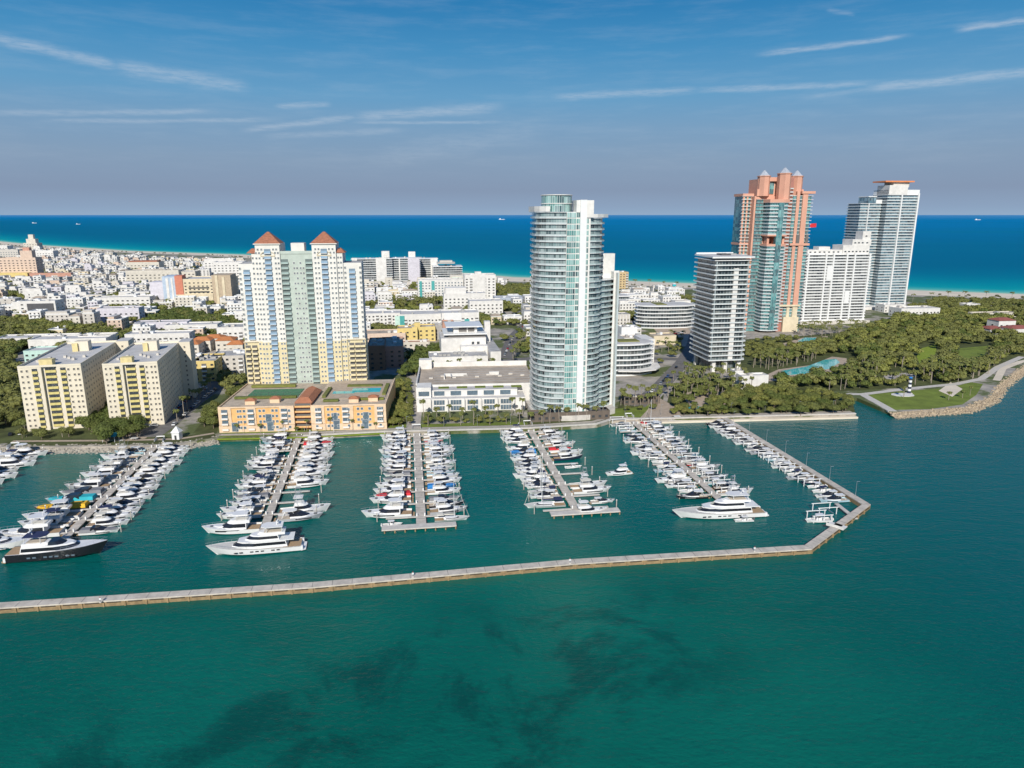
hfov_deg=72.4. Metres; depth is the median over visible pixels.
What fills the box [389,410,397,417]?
tree
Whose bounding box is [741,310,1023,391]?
shrubby ground
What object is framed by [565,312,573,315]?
bay window
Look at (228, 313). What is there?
city house
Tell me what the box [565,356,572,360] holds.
bay window
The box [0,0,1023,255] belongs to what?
sky
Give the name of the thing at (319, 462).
sport cruiser
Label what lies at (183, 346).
windows
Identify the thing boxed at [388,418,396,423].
tree
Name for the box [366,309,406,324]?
apartment block
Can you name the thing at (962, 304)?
pavilion
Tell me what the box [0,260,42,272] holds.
windows
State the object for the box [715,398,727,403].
tree
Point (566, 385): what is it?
bay window
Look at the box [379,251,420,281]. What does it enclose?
apartment block
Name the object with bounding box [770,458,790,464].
console boat
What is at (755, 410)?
tree
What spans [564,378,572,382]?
bay window
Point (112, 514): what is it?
cabin window
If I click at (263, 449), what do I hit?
sport cruiser
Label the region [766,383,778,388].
tree
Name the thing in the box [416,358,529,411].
parking building
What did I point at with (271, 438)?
motor yacht
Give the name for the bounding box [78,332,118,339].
apartment block
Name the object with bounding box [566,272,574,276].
bay window
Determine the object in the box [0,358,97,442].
shrubby ground
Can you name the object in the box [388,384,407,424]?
shrubby ground
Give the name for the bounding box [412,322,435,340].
apartment block
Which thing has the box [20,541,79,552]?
cabin window
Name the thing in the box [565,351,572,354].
bay window
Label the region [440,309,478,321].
apartment block
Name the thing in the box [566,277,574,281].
bay window
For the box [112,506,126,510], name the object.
cabin window
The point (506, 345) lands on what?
road
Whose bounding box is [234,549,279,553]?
hull window
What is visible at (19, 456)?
motor yacht
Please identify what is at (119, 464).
motor yacht
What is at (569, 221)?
bay window
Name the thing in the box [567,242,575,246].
bay window
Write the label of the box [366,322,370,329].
city house
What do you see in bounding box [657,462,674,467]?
console boat
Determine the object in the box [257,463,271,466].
cabin window
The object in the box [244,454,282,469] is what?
motor yacht
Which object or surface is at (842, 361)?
pool terrace
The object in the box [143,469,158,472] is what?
cabin window
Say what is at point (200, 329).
city house
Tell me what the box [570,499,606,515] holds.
motor yacht
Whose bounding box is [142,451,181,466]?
motor yacht
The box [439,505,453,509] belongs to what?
cabin window
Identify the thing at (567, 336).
bay window
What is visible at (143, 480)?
sport cruiser
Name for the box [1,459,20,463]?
cabin window
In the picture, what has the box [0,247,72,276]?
apartment block
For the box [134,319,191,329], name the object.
apartment block
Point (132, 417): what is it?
tree
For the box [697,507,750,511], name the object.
cabin window
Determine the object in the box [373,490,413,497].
sport cruiser
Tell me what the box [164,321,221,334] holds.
apartment block
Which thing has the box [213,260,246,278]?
apartment block
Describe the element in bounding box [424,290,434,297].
city house
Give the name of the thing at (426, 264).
apartment block
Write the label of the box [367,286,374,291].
city house
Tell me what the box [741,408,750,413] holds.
tree
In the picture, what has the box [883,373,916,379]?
park plaza
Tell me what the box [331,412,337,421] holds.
tall window
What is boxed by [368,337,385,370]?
apartment block
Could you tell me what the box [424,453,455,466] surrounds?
motor yacht
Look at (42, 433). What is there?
tree
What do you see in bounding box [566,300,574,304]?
bay window
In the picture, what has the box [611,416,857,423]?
quay bank
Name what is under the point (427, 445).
sport cruiser
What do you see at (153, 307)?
city house
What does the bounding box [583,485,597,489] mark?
cabin window
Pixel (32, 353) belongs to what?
apartment block
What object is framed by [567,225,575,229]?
bay window
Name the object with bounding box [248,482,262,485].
cabin window
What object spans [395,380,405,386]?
tree
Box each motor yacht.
[0,450,35,467]
[0,470,17,478]
[0,510,67,537]
[5,448,37,459]
[13,441,48,455]
[18,505,74,526]
[22,496,83,519]
[64,470,112,488]
[80,460,125,477]
[85,510,129,526]
[89,454,130,470]
[89,503,136,521]
[105,497,140,511]
[108,485,153,502]
[114,480,154,496]
[119,475,159,490]
[132,462,170,476]
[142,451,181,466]
[145,457,174,468]
[156,445,185,456]
[161,441,189,452]
[202,508,261,533]
[217,499,264,518]
[234,472,275,488]
[240,469,277,482]
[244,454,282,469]
[246,449,285,463]
[250,446,285,459]
[259,427,294,440]
[259,435,292,447]
[285,470,328,488]
[289,461,330,477]
[292,456,331,471]
[295,449,331,463]
[301,436,333,448]
[302,430,333,441]
[361,495,414,517]
[370,485,413,503]
[373,476,413,493]
[375,471,412,487]
[379,458,412,471]
[380,425,411,437]
[380,449,409,462]
[382,429,411,441]
[382,437,411,449]
[382,454,411,466]
[422,428,449,440]
[422,441,454,454]
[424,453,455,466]
[425,468,461,484]
[425,480,460,494]
[427,497,466,514]
[499,423,523,433]
[500,428,528,439]
[505,438,535,450]
[510,448,541,460]
[515,460,547,472]
[520,468,553,481]
[537,425,564,436]
[545,434,574,447]
[551,447,582,460]
[570,477,610,494]
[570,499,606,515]
[605,462,633,475]
[647,420,673,431]
[655,467,691,482]
[658,430,684,442]
[689,457,720,470]
[715,424,739,433]
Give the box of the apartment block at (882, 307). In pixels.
[875,303,905,312]
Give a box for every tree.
[0,411,6,424]
[3,409,24,421]
[12,417,26,427]
[15,427,28,437]
[33,429,47,438]
[60,426,75,436]
[73,415,88,424]
[78,415,95,429]
[83,419,99,431]
[90,423,113,440]
[91,422,98,428]
[94,411,102,416]
[95,421,112,427]
[97,412,107,420]
[97,430,113,443]
[104,416,122,421]
[109,417,130,428]
[109,420,122,429]
[116,429,129,440]
[118,423,131,436]
[127,413,146,422]
[128,424,146,436]
[132,420,145,433]
[178,396,186,415]
[196,414,210,426]
[200,409,207,415]
[201,405,215,410]
[205,373,212,386]
[205,416,218,428]
[206,409,216,416]
[209,400,220,405]
[209,405,219,417]
[224,389,235,396]
[233,385,242,391]
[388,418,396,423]
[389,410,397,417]
[391,404,401,408]
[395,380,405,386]
[395,417,402,422]
[396,390,404,395]
[398,411,408,416]
[406,410,414,415]
[419,399,425,418]
[424,415,433,421]
[436,416,444,423]
[471,407,476,424]
[515,409,522,422]
[519,397,524,415]
[527,411,533,423]
[538,409,545,414]
[547,405,554,422]
[582,404,590,414]
[600,400,607,406]
[620,392,627,405]
[632,387,638,405]
[657,389,662,404]
[671,396,681,403]
[680,403,689,407]
[682,393,694,403]
[691,388,698,400]
[697,388,704,394]
[702,404,714,415]
[704,396,715,403]
[713,403,721,413]
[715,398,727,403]
[719,405,727,413]
[720,392,729,398]
[726,398,738,407]
[728,407,737,412]
[729,392,742,397]
[737,397,747,403]
[738,402,748,406]
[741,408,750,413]
[743,386,755,391]
[744,391,756,401]
[747,386,762,392]
[748,403,756,408]
[751,394,760,400]
[751,399,767,409]
[751,408,759,414]
[759,384,768,390]
[759,394,768,399]
[764,389,774,398]
[765,387,777,392]
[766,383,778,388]
[766,406,774,411]
[767,398,780,406]
[768,392,782,399]
[775,405,786,411]
[778,386,786,391]
[785,389,796,399]
[786,386,796,391]
[792,400,798,406]
[793,403,809,415]
[796,392,811,400]
[797,400,807,404]
[798,394,809,400]
[805,400,820,412]
[810,394,820,402]
[815,397,827,404]
[820,402,828,410]
[822,390,832,394]
[826,404,841,412]
[830,392,842,403]
[839,398,854,409]
[842,392,852,397]
[843,396,854,407]
[912,371,919,382]
[928,367,935,382]
[972,363,978,378]
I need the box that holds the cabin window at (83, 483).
[80,482,96,485]
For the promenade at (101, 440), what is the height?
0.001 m
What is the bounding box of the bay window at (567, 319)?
[565,317,573,321]
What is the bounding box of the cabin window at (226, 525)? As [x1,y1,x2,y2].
[222,522,244,527]
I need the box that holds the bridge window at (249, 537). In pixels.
[246,535,277,539]
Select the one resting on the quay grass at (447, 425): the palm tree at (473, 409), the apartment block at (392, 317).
the palm tree at (473, 409)
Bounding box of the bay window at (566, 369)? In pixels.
[564,367,572,371]
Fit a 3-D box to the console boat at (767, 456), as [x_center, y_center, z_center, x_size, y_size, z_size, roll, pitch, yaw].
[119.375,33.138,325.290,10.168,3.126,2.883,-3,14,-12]
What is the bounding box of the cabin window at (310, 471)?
[300,469,316,472]
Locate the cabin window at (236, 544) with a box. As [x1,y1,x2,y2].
[233,541,285,546]
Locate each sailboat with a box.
[426,439,453,470]
[434,477,468,521]
[524,456,565,507]
[528,462,557,493]
[641,400,661,426]
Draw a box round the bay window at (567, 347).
[565,345,573,349]
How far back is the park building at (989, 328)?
648.14 m
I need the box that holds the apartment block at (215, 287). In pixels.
[149,273,238,303]
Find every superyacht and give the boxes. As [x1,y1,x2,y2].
[0,534,29,549]
[1,528,107,563]
[205,519,306,554]
[673,488,768,518]
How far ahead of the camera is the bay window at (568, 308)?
363.21 m
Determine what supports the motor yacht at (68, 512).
on the bay water
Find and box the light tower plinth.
[891,393,913,396]
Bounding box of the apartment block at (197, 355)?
[195,353,209,360]
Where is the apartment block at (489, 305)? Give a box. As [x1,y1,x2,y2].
[468,298,502,314]
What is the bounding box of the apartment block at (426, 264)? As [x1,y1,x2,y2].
[408,251,437,277]
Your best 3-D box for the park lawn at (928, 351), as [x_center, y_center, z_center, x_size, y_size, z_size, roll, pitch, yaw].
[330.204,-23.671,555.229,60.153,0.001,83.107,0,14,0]
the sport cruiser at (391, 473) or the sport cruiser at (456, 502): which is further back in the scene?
the sport cruiser at (391, 473)
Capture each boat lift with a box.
[616,422,632,429]
[646,451,663,459]
[663,468,684,476]
[673,445,691,452]
[673,478,695,488]
[681,453,700,461]
[691,461,711,470]
[697,466,717,475]
[707,475,729,485]
[743,440,761,447]
[763,453,783,462]
[779,463,801,473]
[797,475,820,485]
[806,509,833,522]
[811,502,837,513]
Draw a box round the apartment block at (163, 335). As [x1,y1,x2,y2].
[124,330,194,342]
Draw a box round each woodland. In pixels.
[0,243,1023,298]
[0,255,1023,411]
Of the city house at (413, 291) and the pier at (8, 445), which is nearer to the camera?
the pier at (8, 445)
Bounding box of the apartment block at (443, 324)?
[442,320,453,327]
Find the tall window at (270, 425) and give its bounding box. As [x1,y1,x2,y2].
[267,422,273,430]
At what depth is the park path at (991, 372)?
461.68 m
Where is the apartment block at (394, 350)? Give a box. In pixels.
[385,336,403,367]
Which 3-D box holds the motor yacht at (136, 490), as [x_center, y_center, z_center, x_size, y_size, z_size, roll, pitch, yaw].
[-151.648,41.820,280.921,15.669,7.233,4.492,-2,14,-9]
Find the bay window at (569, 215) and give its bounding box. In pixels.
[567,213,575,217]
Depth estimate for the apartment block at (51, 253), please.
1685.76 m
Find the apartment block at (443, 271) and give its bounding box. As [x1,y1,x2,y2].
[432,260,462,277]
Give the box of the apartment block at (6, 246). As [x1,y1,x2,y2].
[0,245,13,248]
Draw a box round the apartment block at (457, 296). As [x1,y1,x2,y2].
[443,286,485,308]
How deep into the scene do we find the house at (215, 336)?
577.33 m
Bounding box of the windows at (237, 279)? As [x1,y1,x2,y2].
[184,279,238,293]
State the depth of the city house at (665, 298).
852.58 m
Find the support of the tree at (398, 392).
on the ground at (188, 425)
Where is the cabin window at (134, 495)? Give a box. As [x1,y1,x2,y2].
[120,493,138,497]
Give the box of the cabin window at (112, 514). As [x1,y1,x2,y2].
[102,511,121,516]
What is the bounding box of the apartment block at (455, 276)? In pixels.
[449,275,462,277]
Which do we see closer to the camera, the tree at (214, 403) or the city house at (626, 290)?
the tree at (214, 403)
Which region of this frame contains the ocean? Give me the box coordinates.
[0,215,1023,293]
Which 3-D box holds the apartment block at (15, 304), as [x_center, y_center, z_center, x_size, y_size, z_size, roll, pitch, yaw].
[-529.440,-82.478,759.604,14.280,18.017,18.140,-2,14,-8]
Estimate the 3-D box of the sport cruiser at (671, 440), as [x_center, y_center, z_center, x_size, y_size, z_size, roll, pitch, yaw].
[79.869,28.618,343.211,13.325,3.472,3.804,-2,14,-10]
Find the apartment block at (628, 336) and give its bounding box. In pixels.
[619,333,641,338]
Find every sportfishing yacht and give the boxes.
[100,434,140,459]
[220,483,264,511]
[278,481,330,513]
[297,438,334,458]
[378,437,409,453]
[424,434,453,449]
[427,457,458,478]
[513,457,548,478]
[550,434,582,454]
[569,463,606,488]
[630,436,659,455]
[718,471,753,495]
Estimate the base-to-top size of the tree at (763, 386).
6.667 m
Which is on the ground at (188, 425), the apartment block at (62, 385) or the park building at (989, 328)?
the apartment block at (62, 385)
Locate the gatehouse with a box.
[171,426,182,439]
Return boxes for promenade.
[12,433,213,441]
[220,411,850,435]
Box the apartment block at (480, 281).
[463,271,495,297]
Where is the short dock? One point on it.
(842, 508)
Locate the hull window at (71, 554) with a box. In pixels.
[27,554,74,558]
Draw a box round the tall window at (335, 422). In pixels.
[333,420,339,428]
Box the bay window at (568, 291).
[566,289,574,293]
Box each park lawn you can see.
[611,404,649,417]
[869,382,982,409]
[917,345,936,362]
[957,346,988,359]
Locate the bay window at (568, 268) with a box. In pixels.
[566,266,574,270]
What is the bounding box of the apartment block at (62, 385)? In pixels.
[17,337,133,430]
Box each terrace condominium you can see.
[616,335,659,375]
[619,294,629,299]
[634,302,694,328]
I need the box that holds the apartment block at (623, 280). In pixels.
[619,271,628,288]
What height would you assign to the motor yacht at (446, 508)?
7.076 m
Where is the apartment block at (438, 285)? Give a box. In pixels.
[418,278,462,296]
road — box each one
[134,381,222,436]
[399,369,421,428]
[400,357,529,367]
[501,321,529,357]
[631,327,693,406]
[654,357,677,359]
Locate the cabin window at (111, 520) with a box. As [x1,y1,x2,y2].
[96,518,114,523]
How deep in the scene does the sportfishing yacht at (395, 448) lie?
329.50 m
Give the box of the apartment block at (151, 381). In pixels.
[102,338,198,425]
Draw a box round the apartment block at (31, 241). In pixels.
[23,234,42,248]
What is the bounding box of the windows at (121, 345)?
[93,345,122,409]
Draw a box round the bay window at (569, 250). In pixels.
[567,248,575,252]
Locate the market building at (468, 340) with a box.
[428,320,500,361]
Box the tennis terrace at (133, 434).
[103,427,147,441]
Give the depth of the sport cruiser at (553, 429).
362.95 m
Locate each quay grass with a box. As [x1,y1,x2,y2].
[219,427,498,436]
[222,422,527,433]
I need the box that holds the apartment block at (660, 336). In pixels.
[648,332,675,344]
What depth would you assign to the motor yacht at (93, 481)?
286.84 m
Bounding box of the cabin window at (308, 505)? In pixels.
[294,503,310,508]
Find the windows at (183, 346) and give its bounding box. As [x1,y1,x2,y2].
[166,346,190,411]
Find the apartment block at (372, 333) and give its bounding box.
[367,329,405,341]
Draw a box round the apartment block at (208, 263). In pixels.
[204,258,235,271]
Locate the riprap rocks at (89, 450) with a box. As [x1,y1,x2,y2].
[0,436,219,454]
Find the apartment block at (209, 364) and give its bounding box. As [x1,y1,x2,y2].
[196,353,224,381]
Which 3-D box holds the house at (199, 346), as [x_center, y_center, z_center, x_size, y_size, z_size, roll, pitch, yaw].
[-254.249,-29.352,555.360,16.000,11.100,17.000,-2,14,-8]
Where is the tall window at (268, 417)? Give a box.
[265,414,271,422]
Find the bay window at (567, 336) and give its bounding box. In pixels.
[565,334,573,338]
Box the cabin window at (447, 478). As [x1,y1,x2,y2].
[436,477,449,480]
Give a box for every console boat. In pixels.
[256,466,280,473]
[381,520,401,526]
[423,437,441,442]
[564,463,581,468]
[618,424,634,429]
[620,427,636,432]
[625,431,640,435]
[651,457,670,462]
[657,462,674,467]
[671,447,688,452]
[678,485,702,492]
[685,459,697,465]
[695,468,707,474]
[705,478,724,484]
[734,515,754,521]
[746,442,763,447]
[759,451,778,457]
[765,455,784,460]
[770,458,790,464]
[781,465,802,471]
[786,469,807,475]
[801,478,820,483]
[805,513,833,522]
[807,482,827,488]
[812,485,832,492]
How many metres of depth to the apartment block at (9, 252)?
1653.34 m
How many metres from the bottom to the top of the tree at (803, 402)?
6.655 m
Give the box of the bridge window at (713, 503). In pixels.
[710,501,743,505]
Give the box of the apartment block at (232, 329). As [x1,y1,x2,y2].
[216,323,243,339]
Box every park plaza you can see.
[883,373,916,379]
[939,382,961,396]
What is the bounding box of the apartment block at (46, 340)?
[27,334,116,347]
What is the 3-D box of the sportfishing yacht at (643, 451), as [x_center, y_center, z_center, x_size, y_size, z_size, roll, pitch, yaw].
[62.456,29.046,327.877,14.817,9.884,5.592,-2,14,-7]
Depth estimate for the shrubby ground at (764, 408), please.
400.13 m
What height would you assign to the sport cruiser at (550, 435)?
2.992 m
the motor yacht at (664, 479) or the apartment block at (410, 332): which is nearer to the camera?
the motor yacht at (664, 479)
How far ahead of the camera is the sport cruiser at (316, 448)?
330.17 m
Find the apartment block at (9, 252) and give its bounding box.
[0,249,22,256]
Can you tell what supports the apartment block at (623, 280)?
on the ground at (188, 425)
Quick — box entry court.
[654,328,689,336]
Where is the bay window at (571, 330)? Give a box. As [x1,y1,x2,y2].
[565,328,573,332]
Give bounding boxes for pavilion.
[959,303,978,305]
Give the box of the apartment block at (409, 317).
[400,309,443,324]
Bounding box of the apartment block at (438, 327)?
[432,322,441,339]
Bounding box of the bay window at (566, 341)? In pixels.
[565,340,573,343]
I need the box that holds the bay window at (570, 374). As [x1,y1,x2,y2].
[564,372,572,376]
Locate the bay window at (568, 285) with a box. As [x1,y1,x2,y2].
[566,283,574,287]
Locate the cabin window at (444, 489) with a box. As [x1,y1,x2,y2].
[435,487,448,490]
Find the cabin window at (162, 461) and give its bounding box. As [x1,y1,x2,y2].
[152,459,168,462]
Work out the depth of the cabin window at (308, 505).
262.95 m
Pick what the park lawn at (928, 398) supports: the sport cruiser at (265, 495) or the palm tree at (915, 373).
the palm tree at (915, 373)
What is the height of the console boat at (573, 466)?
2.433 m
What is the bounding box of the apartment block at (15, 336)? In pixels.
[0,333,81,345]
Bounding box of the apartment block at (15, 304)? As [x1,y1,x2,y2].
[12,300,20,312]
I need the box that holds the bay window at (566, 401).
[564,399,571,403]
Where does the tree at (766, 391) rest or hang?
on the ground at (188, 425)
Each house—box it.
[0,303,12,314]
[12,310,27,315]
[28,309,47,319]
[45,310,75,321]
[49,325,69,332]
[66,297,86,307]
[67,309,82,312]
[68,313,83,324]
[75,304,87,309]
[82,309,100,323]
[87,299,101,308]
[90,304,107,310]
[107,314,129,328]
[132,322,155,330]
[144,306,156,308]
[144,308,159,316]
[152,299,174,308]
[175,295,196,305]
[188,326,206,334]
[192,299,205,309]
[194,336,213,350]
[194,340,204,353]
[195,303,210,313]
[197,296,208,300]
[207,334,225,348]
[210,304,224,313]
[215,336,237,350]
[220,295,237,304]
[221,298,228,304]
[222,312,234,316]
[226,340,244,348]
[227,300,241,311]
[234,310,242,320]
[365,291,376,303]
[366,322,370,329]
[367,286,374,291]
[375,304,394,307]
[377,291,392,304]
[380,300,392,304]
[388,289,399,294]
[401,289,417,298]
[403,293,411,299]
[419,303,429,309]
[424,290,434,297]
[451,306,462,308]
[490,313,500,324]
[502,314,521,323]
[511,297,521,307]
[521,303,530,311]
[521,310,530,320]
[522,294,530,302]
[523,324,530,339]
[618,299,637,311]
[619,289,630,292]
[620,293,639,297]
[628,297,640,302]
[631,286,649,291]
[631,287,644,292]
[637,292,648,297]
[640,298,659,301]
[647,292,658,298]
[658,294,674,301]
[665,290,679,294]
[671,299,690,301]
[729,368,743,385]
[736,372,768,388]
[968,311,1015,316]
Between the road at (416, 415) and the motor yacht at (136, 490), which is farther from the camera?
the road at (416, 415)
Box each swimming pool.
[781,359,839,374]
[799,338,815,341]
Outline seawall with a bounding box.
[303,412,855,436]
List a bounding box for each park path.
[846,356,1023,394]
[860,395,895,411]
[993,360,1023,380]
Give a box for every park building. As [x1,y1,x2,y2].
[982,325,999,334]
[986,317,1016,326]
[999,325,1023,332]
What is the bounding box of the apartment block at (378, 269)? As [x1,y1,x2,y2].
[351,257,392,282]
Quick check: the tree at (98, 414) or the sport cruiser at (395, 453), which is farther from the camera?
the tree at (98, 414)
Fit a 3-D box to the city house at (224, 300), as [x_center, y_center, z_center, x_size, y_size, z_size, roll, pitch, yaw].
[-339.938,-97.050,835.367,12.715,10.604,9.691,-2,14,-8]
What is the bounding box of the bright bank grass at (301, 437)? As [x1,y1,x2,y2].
[217,433,385,439]
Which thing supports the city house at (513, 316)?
on the ground at (188, 425)
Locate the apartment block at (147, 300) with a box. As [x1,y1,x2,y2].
[95,295,154,305]
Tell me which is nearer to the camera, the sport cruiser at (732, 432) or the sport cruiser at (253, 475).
the sport cruiser at (253, 475)
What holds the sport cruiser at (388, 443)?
on the bay water
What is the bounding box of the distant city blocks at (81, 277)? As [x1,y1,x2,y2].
[0,246,684,309]
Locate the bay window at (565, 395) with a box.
[564,394,572,398]
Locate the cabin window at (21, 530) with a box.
[17,527,42,532]
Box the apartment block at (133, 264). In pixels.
[126,260,163,268]
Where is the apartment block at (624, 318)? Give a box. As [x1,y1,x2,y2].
[618,312,629,324]
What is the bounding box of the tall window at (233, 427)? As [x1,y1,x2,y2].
[231,422,238,431]
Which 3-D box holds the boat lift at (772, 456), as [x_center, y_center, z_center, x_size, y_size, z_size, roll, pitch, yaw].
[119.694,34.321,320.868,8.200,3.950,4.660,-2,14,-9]
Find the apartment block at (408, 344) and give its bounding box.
[403,339,429,351]
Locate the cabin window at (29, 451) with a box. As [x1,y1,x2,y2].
[17,449,34,452]
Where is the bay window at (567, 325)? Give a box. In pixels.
[565,323,573,327]
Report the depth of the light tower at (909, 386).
432.31 m
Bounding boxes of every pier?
[0,442,18,471]
[58,436,164,538]
[251,429,320,530]
[382,424,456,533]
[507,420,619,518]
[613,413,728,498]
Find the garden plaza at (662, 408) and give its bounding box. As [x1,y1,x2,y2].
[639,399,681,419]
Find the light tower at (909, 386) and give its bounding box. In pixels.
[905,377,912,393]
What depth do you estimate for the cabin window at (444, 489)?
282.04 m
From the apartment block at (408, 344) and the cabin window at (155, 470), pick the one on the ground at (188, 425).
the apartment block at (408, 344)
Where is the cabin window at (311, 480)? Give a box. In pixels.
[297,478,314,483]
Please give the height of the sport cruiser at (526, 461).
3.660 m
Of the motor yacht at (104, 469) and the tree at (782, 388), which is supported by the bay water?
the motor yacht at (104, 469)
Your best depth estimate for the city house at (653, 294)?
875.37 m
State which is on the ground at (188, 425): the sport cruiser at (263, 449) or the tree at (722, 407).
the tree at (722, 407)
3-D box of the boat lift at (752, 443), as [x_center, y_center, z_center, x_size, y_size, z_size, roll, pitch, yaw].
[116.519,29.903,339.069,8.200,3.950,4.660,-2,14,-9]
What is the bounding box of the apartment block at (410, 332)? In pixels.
[397,325,417,339]
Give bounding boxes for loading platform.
[826,521,847,529]
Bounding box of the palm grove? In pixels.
[0,248,1014,372]
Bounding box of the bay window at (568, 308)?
[566,306,573,310]
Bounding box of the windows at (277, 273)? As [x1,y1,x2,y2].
[238,248,368,383]
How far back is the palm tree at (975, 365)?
469.38 m
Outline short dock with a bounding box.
[834,503,857,518]
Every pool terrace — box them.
[686,389,725,406]
[768,357,846,380]
[782,336,827,345]
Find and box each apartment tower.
[238,232,369,383]
[525,194,619,420]
[689,252,754,371]
[731,168,815,331]
[799,231,871,324]
[844,181,919,309]
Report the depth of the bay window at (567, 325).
365.25 m
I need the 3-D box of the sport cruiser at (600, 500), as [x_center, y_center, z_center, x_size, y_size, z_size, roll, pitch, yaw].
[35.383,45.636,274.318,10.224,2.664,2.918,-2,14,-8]
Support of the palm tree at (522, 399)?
on the ground at (188, 425)
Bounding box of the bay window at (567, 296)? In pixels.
[566,295,574,298]
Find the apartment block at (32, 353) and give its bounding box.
[23,346,56,361]
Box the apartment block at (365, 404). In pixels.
[218,378,395,432]
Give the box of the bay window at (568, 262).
[566,260,574,264]
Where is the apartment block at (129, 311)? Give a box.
[96,306,144,322]
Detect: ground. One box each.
[0,246,1023,448]
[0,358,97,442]
[3,431,215,445]
[9,346,28,353]
[194,382,246,432]
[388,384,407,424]
[528,415,611,424]
[618,394,663,407]
[667,378,854,414]
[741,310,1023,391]
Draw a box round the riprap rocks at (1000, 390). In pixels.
[889,365,1023,418]
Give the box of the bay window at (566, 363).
[565,362,572,365]
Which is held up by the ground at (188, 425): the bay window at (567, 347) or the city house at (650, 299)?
the city house at (650, 299)
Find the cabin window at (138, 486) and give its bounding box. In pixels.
[132,483,145,487]
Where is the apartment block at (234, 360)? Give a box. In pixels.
[210,349,246,374]
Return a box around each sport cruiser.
[0,466,18,471]
[34,499,91,511]
[44,492,98,503]
[59,486,105,495]
[76,472,117,481]
[76,525,119,535]
[98,455,135,464]
[107,497,145,505]
[114,446,146,453]
[124,477,160,485]
[129,472,163,480]
[152,454,177,459]
[159,443,188,449]
[229,495,268,505]
[233,491,271,499]
[234,484,273,494]
[243,469,279,478]
[259,444,290,451]
[262,437,292,443]
[273,508,322,521]
[288,474,321,481]
[293,460,325,468]
[297,446,330,455]
[301,439,332,446]
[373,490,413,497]
[382,450,412,457]
[382,476,412,481]
[383,470,411,476]
[385,438,410,444]
[423,430,447,436]
[423,441,446,447]
[424,451,451,458]
[425,467,454,475]
[425,482,456,489]
[427,494,459,501]
[427,497,463,508]
[502,431,527,436]
[504,436,531,443]
[509,447,537,453]
[512,451,536,456]
[513,457,543,464]
[514,461,545,468]
[522,478,552,486]
[525,480,556,488]
[529,489,559,498]
[535,426,558,432]
[541,434,564,439]
[542,437,564,443]
[547,446,571,451]
[589,497,613,503]
[610,421,628,426]
[623,436,649,443]
[624,433,646,439]
[631,443,658,450]
[638,451,667,459]
[650,429,673,434]
[654,465,680,472]
[662,438,686,444]
[664,479,696,487]
[667,443,690,449]
[675,451,698,457]
[676,489,709,498]
[680,456,702,461]
[700,472,728,479]
[706,419,725,425]
[708,422,730,427]
[712,482,739,489]
[714,424,729,429]
[720,429,740,435]
[725,432,745,438]
[732,435,749,441]
[734,438,759,444]
[745,445,768,451]
[750,447,769,454]
[771,461,795,468]
[786,472,812,479]
[815,489,837,497]
[819,493,850,502]
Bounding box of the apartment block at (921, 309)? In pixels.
[888,305,939,315]
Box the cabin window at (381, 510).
[379,508,398,512]
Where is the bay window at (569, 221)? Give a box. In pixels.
[567,219,575,223]
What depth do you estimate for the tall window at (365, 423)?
360.47 m
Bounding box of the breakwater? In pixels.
[0,417,870,613]
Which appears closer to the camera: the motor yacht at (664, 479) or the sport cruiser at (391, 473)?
the motor yacht at (664, 479)
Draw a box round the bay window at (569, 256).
[566,254,575,258]
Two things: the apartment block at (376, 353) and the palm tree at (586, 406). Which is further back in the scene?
the apartment block at (376, 353)
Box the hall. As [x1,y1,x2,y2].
[493,295,521,300]
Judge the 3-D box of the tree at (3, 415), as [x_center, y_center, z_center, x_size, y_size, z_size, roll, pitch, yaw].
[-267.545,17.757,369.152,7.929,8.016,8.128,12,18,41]
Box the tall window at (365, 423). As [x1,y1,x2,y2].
[362,420,368,428]
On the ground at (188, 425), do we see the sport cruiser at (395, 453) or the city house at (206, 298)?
the city house at (206, 298)
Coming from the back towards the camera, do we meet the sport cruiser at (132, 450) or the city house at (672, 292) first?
the city house at (672, 292)
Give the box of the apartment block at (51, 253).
[35,250,57,257]
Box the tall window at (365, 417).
[362,412,368,420]
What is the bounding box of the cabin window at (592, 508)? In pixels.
[581,507,594,510]
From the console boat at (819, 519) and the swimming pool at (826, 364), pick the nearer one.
the console boat at (819, 519)
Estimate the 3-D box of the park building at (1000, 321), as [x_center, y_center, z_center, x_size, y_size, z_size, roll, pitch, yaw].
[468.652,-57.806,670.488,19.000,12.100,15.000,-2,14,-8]
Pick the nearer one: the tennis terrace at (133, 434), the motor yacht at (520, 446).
the motor yacht at (520, 446)
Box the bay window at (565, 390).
[564,388,572,392]
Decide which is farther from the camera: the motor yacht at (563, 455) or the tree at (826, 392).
the tree at (826, 392)
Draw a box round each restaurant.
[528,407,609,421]
[620,394,659,404]
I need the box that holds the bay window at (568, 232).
[567,231,575,235]
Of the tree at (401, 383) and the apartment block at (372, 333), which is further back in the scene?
the apartment block at (372, 333)
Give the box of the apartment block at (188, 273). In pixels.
[180,270,200,277]
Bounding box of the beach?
[0,241,1023,298]
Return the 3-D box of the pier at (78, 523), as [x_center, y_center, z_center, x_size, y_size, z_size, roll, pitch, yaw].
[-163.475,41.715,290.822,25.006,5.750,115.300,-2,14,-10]
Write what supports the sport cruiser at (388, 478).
on the bay water
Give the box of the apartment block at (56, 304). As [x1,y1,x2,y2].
[18,298,64,310]
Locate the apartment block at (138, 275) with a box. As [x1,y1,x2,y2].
[125,268,183,282]
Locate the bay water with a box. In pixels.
[0,377,1023,767]
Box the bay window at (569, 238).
[567,236,575,240]
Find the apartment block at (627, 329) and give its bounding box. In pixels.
[617,324,636,338]
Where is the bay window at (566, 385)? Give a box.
[564,383,572,387]

